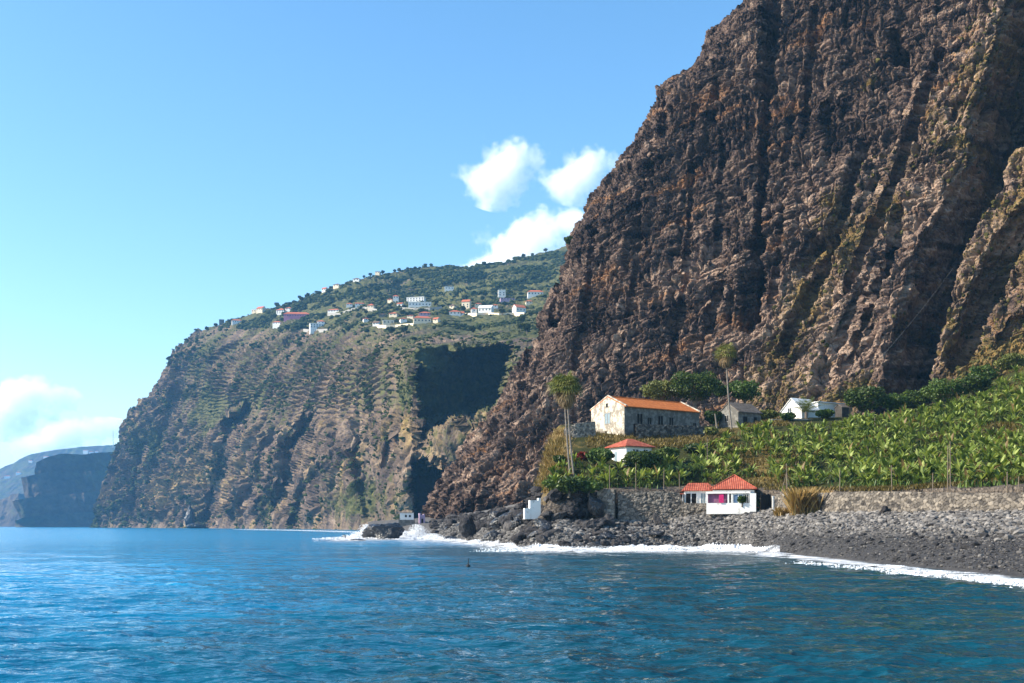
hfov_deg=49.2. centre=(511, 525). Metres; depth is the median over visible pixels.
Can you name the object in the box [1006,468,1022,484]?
banana plant
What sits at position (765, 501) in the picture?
timber fence
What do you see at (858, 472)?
banana plant
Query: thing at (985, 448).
banana plant
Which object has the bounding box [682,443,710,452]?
bush
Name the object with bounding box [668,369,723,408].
tree
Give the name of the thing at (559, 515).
boulder
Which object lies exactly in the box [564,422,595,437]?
terrace wall
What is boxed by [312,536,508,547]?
surf
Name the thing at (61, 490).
headland
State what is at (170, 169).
sky
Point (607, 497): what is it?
retaining wall
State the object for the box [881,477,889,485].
banana plant
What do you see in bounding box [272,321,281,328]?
village house
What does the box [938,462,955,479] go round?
banana plant
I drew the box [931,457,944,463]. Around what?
banana plant
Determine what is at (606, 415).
window
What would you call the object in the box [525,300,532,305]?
village house
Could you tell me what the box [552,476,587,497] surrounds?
bush
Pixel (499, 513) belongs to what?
boulder
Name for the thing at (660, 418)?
window
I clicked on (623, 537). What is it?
boulder
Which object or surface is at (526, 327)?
tree
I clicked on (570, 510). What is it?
boulder
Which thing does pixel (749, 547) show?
surf
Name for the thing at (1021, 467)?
banana plant
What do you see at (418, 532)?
spray
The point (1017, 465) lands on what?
banana plant
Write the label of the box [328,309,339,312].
village house
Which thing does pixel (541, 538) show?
boulder
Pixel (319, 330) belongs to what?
village wall
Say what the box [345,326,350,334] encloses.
tree
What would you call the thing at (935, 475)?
undergrowth
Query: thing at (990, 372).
bush
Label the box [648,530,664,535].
boulder
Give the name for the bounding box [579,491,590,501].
boulder
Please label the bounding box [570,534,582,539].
boulder
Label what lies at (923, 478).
banana plant
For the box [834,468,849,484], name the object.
banana plant
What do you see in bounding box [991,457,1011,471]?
banana plant
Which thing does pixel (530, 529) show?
boulder
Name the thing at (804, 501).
grass clump
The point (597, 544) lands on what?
boulder
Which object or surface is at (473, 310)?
village house
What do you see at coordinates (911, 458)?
banana plant
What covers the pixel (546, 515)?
boulder
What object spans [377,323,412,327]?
village wall
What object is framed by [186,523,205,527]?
sea stack
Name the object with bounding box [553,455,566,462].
bush
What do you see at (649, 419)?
window
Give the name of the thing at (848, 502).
beach wall
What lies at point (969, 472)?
banana plant
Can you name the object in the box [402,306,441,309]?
village wall
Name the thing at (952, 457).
banana plant
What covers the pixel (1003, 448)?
banana plant
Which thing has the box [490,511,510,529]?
boulder
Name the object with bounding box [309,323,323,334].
village house
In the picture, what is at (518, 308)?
village house
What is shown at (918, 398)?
bush
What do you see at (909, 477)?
banana plant
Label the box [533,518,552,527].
boulder
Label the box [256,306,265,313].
village house
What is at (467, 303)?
village house
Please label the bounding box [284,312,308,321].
village house
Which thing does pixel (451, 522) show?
boulder
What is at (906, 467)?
banana plant
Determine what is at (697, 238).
cliff
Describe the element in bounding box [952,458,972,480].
banana plant
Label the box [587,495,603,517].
boulder
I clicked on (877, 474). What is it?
banana plant
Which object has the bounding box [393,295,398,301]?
village house
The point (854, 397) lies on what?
tree
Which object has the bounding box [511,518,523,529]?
boulder
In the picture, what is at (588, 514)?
boulder
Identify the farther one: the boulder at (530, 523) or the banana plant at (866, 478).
the boulder at (530, 523)
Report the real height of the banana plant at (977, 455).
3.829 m
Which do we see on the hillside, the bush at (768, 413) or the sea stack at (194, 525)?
the bush at (768, 413)
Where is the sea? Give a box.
[0,527,1023,682]
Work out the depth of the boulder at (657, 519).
202.22 m
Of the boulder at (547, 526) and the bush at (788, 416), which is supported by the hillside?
the bush at (788, 416)
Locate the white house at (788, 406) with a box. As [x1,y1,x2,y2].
[780,398,844,418]
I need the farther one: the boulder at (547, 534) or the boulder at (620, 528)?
the boulder at (620, 528)
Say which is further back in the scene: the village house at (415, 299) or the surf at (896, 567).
the village house at (415, 299)
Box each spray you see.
[328,524,367,539]
[399,524,442,539]
[470,545,745,551]
[785,561,1023,587]
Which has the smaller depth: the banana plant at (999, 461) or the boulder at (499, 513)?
the banana plant at (999, 461)
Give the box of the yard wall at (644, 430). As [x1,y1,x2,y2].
[633,423,704,438]
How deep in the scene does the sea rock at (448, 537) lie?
291.10 m
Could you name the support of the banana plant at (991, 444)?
on the hillside
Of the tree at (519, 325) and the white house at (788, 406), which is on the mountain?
the tree at (519, 325)
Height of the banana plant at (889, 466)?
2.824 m
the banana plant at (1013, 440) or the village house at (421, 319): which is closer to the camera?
the banana plant at (1013, 440)
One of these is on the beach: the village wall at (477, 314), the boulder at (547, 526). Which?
the boulder at (547, 526)
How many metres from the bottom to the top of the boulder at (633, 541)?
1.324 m
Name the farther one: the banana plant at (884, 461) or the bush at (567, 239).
the bush at (567, 239)
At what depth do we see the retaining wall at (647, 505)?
205.35 m
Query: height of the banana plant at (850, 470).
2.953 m
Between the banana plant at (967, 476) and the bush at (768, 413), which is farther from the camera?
the bush at (768, 413)
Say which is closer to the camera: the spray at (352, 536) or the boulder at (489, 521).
the boulder at (489, 521)
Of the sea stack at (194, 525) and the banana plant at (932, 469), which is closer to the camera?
the banana plant at (932, 469)
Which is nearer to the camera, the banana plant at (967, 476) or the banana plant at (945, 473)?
the banana plant at (967, 476)
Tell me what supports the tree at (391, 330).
on the mountain
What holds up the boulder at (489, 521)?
on the beach
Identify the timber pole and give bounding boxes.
[947,451,947,491]
[950,441,950,491]
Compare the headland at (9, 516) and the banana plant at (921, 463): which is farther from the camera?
the headland at (9, 516)
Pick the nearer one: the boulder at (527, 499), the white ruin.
the white ruin
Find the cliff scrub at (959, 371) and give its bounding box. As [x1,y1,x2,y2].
[744,0,1023,408]
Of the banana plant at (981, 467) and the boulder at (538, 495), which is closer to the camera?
the banana plant at (981, 467)
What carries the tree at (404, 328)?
on the mountain
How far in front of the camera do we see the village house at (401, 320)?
1456.69 m
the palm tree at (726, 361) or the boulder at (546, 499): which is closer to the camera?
the boulder at (546, 499)
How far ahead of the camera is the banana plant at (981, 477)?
152.39 m
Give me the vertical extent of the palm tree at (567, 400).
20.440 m
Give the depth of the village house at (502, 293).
1710.84 m
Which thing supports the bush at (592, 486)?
on the hillside
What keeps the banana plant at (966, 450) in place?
on the hillside
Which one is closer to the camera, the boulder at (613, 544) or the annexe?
the boulder at (613, 544)
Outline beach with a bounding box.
[368,502,1023,576]
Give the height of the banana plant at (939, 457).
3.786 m
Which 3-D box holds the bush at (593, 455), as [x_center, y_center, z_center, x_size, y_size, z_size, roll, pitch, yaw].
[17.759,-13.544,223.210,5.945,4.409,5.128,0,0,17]
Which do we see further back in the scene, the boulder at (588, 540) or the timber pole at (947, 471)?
the boulder at (588, 540)
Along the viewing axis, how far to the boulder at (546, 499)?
213.72 m
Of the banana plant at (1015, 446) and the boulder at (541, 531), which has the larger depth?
the boulder at (541, 531)
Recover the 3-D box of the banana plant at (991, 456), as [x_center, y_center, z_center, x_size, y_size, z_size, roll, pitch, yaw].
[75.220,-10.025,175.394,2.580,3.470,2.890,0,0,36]
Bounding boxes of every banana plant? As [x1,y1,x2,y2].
[834,466,849,479]
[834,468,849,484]
[847,465,856,479]
[850,464,869,479]
[859,464,878,480]
[860,470,873,486]
[867,464,886,484]
[876,455,895,467]
[881,465,892,474]
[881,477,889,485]
[889,456,899,466]
[889,469,904,484]
[894,465,911,485]
[896,458,917,482]
[901,461,917,471]
[902,453,914,462]
[903,470,913,484]
[906,463,918,479]
[909,465,927,482]
[913,458,935,470]
[913,472,921,484]
[919,473,930,481]
[922,448,934,457]
[924,458,934,475]
[929,451,941,460]
[930,461,948,478]
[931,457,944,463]
[935,467,952,480]
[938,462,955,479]
[941,468,952,479]
[946,453,958,461]
[951,461,969,472]
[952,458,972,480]
[958,445,975,453]
[959,454,981,463]
[959,467,976,487]
[963,469,980,480]
[965,461,982,469]
[966,440,981,451]
[967,465,983,472]
[968,450,980,458]
[973,472,986,486]
[975,444,993,460]
[978,465,1000,486]
[981,461,1001,469]
[983,451,997,462]
[987,438,1009,449]
[991,455,1007,463]
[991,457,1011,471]
[991,469,1005,484]
[992,440,1012,451]
[1001,444,1023,453]
[1002,447,1021,459]
[1006,436,1018,452]
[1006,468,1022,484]
[1007,458,1021,469]
[1011,458,1023,474]
[1014,462,1023,475]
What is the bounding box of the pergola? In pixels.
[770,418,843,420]
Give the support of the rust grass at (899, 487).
on the hillside
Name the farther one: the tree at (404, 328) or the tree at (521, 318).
the tree at (404, 328)
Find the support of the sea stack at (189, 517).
in the sea
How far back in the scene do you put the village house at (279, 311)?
2067.80 m
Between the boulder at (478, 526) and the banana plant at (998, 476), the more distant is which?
the boulder at (478, 526)
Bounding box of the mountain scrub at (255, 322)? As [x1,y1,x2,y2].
[89,250,567,529]
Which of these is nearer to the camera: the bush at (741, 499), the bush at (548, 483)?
the bush at (741, 499)
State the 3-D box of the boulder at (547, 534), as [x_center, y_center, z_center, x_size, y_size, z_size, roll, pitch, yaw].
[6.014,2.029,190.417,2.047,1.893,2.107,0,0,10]
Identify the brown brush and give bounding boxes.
[582,417,790,447]
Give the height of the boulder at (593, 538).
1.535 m
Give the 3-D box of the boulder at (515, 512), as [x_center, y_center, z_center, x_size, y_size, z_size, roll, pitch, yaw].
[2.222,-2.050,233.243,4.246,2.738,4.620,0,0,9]
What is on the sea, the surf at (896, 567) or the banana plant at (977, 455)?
the surf at (896, 567)
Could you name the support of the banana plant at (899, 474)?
on the hillside
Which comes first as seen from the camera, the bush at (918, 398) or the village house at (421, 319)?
the bush at (918, 398)
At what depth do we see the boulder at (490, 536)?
231.74 m
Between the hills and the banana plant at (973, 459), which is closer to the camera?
the banana plant at (973, 459)
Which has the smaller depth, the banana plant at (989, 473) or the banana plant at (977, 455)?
the banana plant at (989, 473)
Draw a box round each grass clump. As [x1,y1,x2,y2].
[772,507,789,515]
[780,486,834,515]
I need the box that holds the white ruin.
[523,498,540,518]
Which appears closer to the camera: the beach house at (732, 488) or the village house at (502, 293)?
the beach house at (732, 488)
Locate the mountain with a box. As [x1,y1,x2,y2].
[93,246,566,529]
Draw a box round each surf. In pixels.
[233,529,355,532]
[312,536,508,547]
[482,542,779,556]
[752,552,1022,582]
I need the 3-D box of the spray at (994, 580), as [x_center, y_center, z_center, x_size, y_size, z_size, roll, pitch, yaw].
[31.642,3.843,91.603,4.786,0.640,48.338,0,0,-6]
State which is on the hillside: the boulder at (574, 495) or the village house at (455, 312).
the boulder at (574, 495)
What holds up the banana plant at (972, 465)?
on the hillside
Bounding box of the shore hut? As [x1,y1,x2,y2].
[399,512,414,526]
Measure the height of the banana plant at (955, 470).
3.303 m
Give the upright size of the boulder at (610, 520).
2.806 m
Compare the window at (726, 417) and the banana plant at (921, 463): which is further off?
the window at (726, 417)
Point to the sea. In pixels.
(148, 605)
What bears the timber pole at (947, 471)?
on the hillside
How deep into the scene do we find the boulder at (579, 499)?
205.50 m
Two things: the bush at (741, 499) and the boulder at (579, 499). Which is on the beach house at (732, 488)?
the bush at (741, 499)
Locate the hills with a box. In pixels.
[0,445,114,498]
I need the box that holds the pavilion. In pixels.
[605,439,655,465]
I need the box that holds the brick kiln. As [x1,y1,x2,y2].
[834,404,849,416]
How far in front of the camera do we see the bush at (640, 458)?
220.72 m
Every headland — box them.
[0,493,24,526]
[12,452,112,526]
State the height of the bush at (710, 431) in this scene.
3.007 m
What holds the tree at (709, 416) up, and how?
on the hillside
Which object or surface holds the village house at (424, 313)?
on the mountain
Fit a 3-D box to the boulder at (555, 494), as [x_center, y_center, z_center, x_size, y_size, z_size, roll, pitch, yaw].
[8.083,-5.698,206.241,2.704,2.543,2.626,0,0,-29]
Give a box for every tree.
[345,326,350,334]
[387,327,395,334]
[401,326,407,332]
[469,326,475,333]
[516,322,522,329]
[519,316,524,321]
[522,323,530,333]
[545,370,582,475]
[549,375,586,476]
[640,379,675,400]
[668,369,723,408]
[703,410,721,426]
[712,342,737,429]
[728,380,761,403]
[843,385,886,416]
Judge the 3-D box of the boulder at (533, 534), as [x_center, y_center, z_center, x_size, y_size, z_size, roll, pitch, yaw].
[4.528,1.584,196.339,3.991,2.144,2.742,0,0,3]
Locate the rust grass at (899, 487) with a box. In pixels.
[783,475,1023,491]
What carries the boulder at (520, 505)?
on the beach
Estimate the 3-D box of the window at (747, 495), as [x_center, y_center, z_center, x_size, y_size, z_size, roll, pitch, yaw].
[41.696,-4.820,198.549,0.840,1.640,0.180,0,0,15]
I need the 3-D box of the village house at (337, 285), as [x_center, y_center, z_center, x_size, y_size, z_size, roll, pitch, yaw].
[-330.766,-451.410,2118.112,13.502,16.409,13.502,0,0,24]
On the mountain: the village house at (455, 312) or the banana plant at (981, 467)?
the village house at (455, 312)
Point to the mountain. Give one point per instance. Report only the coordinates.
(450, 378)
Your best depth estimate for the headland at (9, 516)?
4530.83 m
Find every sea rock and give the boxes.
[361,522,404,539]
[441,536,457,540]
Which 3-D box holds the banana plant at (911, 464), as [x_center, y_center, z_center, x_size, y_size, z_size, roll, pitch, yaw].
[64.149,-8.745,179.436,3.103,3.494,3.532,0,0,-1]
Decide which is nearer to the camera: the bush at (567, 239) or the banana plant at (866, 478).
the banana plant at (866, 478)
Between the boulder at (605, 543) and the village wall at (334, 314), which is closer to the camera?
the boulder at (605, 543)
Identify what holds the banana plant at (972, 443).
on the hillside
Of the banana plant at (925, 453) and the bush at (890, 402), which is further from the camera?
the bush at (890, 402)
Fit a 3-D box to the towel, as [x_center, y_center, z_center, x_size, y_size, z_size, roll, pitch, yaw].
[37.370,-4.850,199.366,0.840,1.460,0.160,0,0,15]
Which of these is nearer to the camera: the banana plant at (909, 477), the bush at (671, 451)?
the banana plant at (909, 477)
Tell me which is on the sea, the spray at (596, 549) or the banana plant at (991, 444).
the spray at (596, 549)
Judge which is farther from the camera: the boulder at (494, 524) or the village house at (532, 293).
the village house at (532, 293)
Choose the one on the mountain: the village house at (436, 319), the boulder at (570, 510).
the village house at (436, 319)
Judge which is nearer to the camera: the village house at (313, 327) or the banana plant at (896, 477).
the banana plant at (896, 477)
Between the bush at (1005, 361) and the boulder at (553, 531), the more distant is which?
the bush at (1005, 361)
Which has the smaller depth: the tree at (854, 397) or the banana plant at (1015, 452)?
the banana plant at (1015, 452)
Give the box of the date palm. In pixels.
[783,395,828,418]
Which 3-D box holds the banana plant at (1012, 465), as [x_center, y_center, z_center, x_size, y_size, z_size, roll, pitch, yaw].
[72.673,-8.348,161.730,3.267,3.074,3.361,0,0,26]
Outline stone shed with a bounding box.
[719,402,762,427]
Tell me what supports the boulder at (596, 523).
on the beach
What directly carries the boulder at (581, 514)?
on the hillside
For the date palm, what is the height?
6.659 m
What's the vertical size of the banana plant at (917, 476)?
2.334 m
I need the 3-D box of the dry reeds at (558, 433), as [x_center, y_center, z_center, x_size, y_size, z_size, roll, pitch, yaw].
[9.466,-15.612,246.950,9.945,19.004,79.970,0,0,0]
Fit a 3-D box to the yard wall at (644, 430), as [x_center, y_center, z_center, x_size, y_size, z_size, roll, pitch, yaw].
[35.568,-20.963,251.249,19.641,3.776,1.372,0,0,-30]
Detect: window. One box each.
[604,412,609,424]
[637,413,642,423]
[647,417,651,423]
[658,415,662,424]
[669,417,673,424]
[701,493,705,502]
[724,415,728,421]
[733,494,742,502]
[744,494,748,502]
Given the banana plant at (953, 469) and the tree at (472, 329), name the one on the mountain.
the tree at (472, 329)
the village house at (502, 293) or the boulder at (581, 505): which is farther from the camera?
the village house at (502, 293)
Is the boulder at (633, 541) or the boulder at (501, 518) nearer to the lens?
the boulder at (633, 541)
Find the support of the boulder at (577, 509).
on the hillside
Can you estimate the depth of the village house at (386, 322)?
1449.74 m
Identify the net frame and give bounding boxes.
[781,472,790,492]
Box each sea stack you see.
[184,506,194,527]
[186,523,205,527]
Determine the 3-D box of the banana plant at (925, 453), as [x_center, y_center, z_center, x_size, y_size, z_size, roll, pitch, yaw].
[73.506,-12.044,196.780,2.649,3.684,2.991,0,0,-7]
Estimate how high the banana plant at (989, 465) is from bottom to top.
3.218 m
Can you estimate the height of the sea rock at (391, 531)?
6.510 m
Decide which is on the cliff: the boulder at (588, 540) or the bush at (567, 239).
the bush at (567, 239)
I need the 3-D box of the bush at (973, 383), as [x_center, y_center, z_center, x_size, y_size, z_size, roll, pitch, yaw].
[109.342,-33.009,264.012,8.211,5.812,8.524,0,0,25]
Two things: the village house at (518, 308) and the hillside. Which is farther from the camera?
the village house at (518, 308)
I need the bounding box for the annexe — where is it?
[680,483,712,503]
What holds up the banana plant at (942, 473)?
on the hillside
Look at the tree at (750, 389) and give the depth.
283.68 m
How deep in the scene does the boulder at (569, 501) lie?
205.19 m
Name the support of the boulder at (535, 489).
on the hillside
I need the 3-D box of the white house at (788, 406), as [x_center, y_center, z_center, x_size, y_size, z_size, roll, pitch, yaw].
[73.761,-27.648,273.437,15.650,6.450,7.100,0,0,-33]
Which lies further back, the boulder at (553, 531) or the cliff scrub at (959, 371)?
the cliff scrub at (959, 371)
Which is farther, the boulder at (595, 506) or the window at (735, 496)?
the boulder at (595, 506)
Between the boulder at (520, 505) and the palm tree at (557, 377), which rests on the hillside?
the palm tree at (557, 377)
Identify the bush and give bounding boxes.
[541,479,553,491]
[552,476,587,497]
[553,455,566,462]
[563,235,572,244]
[576,451,587,459]
[579,479,603,496]
[585,447,614,464]
[622,450,662,470]
[653,447,679,458]
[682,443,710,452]
[703,427,718,436]
[714,385,731,400]
[737,495,746,506]
[760,409,779,419]
[779,412,795,420]
[815,409,834,418]
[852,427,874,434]
[880,393,908,412]
[901,389,930,409]
[919,378,968,406]
[956,374,992,395]
[968,364,1000,379]
[993,352,1023,372]
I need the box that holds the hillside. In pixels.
[533,372,1023,528]
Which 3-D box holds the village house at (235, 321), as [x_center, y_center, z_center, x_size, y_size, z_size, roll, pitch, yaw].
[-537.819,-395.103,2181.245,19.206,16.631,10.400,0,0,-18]
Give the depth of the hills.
6892.92 m
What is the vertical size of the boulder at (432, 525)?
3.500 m
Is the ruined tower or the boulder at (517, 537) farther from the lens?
the ruined tower
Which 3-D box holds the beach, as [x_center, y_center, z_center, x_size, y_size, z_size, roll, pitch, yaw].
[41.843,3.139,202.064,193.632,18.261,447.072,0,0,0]
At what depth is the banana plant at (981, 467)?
163.52 m
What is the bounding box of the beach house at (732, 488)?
[706,474,757,515]
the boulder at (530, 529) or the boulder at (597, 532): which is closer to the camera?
the boulder at (597, 532)
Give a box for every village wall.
[303,329,326,332]
[327,307,376,315]
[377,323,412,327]
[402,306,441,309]
[465,312,523,316]
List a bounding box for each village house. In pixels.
[232,319,241,324]
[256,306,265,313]
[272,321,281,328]
[276,308,285,314]
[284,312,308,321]
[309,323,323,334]
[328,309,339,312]
[333,283,341,288]
[367,304,375,310]
[372,321,380,325]
[382,320,393,324]
[388,312,399,316]
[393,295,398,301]
[399,318,406,322]
[406,296,425,301]
[408,302,431,307]
[413,316,431,323]
[419,312,430,315]
[433,317,440,322]
[444,286,453,290]
[449,310,460,315]
[461,299,471,308]
[470,308,476,312]
[478,305,493,312]
[498,290,505,297]
[500,297,514,301]
[512,304,525,312]
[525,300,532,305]
[527,290,543,298]
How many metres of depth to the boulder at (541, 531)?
194.87 m
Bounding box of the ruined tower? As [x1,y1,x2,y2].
[418,513,424,523]
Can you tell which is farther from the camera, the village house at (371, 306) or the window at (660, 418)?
the village house at (371, 306)
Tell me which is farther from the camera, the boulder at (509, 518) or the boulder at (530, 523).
the boulder at (509, 518)
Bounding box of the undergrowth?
[541,366,1023,492]
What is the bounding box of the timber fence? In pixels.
[760,493,770,511]
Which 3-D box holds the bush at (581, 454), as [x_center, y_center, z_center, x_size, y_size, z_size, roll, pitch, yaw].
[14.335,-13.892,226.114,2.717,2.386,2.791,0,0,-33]
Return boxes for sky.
[0,0,742,468]
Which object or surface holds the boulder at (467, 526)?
on the beach
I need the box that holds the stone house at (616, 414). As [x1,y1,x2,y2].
[590,395,700,435]
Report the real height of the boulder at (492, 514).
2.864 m
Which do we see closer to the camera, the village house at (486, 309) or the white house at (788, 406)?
the white house at (788, 406)
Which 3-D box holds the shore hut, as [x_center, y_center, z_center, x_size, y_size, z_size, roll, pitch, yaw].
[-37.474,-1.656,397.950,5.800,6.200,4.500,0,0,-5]
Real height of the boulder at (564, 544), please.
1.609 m
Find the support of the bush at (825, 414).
on the hillside
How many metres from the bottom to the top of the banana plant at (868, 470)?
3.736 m
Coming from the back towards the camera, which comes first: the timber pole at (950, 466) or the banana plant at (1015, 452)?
the banana plant at (1015, 452)
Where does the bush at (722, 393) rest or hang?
on the hillside
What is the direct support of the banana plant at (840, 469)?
on the hillside
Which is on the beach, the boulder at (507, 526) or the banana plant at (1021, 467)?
the boulder at (507, 526)
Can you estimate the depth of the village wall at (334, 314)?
1775.77 m
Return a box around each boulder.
[429,522,438,528]
[447,519,456,526]
[458,515,475,538]
[476,522,483,530]
[482,530,500,544]
[487,518,493,526]
[489,511,497,517]
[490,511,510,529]
[494,510,508,518]
[498,515,504,527]
[503,521,512,530]
[504,516,513,522]
[510,532,526,542]
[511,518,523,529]
[512,510,522,515]
[513,502,526,508]
[523,519,531,524]
[523,519,534,531]
[524,526,537,532]
[525,497,536,505]
[527,530,547,539]
[530,486,542,495]
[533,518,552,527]
[534,492,542,497]
[535,534,547,542]
[536,528,546,534]
[539,523,551,529]
[540,511,552,519]
[542,528,560,534]
[542,532,552,537]
[543,496,549,502]
[548,488,562,501]
[551,511,566,519]
[559,541,571,546]
[561,505,576,518]
[563,491,579,498]
[564,498,578,506]
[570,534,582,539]
[574,495,583,504]
[574,507,580,517]
[576,511,585,517]
[578,505,590,518]
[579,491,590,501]
[579,502,586,507]
[579,517,605,528]
[583,538,593,542]
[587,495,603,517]
[588,541,602,547]
[589,536,598,540]
[592,530,602,534]
[599,531,614,538]
[600,540,609,545]
[604,513,615,525]
[607,542,617,546]
[614,526,625,530]
[620,536,631,539]
[629,539,636,544]
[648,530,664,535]
[653,513,661,524]
[879,505,888,513]
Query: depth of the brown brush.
244.62 m
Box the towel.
[719,495,723,502]
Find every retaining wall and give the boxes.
[597,489,615,518]
[618,491,705,520]
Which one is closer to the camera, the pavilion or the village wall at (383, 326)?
the pavilion
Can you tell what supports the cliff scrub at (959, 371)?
on the cliff
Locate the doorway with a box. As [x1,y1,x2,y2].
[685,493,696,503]
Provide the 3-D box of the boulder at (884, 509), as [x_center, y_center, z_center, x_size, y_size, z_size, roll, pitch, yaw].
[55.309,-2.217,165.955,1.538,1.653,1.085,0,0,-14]
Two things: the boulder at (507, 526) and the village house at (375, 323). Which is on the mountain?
the village house at (375, 323)
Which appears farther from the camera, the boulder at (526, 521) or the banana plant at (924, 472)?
the boulder at (526, 521)
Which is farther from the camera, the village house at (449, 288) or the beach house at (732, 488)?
the village house at (449, 288)
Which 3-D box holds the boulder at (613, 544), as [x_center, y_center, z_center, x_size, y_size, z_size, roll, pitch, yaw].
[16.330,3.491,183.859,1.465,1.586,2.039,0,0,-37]
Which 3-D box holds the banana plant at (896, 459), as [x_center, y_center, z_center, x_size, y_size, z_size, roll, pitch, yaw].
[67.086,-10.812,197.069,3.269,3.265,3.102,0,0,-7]
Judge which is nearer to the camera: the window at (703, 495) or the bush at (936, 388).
the window at (703, 495)
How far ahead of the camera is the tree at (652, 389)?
276.46 m
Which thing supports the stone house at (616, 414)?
on the hillside
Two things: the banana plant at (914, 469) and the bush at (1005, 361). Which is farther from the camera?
the bush at (1005, 361)
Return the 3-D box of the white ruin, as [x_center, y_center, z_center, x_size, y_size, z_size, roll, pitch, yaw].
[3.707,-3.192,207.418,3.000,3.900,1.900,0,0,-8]
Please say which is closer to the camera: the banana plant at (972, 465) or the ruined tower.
the banana plant at (972, 465)
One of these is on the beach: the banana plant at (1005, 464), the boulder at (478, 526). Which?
the boulder at (478, 526)
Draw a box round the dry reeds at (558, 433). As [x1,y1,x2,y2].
[534,427,575,492]
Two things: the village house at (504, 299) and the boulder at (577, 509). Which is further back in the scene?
the village house at (504, 299)
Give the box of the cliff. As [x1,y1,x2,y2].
[421,0,1023,519]
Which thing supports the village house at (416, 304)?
on the mountain
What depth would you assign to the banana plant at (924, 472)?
171.31 m
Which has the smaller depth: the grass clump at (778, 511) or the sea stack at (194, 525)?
the grass clump at (778, 511)
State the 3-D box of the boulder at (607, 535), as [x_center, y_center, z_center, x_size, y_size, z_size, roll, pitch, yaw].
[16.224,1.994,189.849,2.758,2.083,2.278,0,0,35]
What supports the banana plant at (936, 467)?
on the hillside
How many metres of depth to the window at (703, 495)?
207.41 m
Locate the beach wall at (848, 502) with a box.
[775,491,1023,512]
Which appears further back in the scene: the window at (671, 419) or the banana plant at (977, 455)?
the window at (671, 419)
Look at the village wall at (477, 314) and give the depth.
1464.11 m

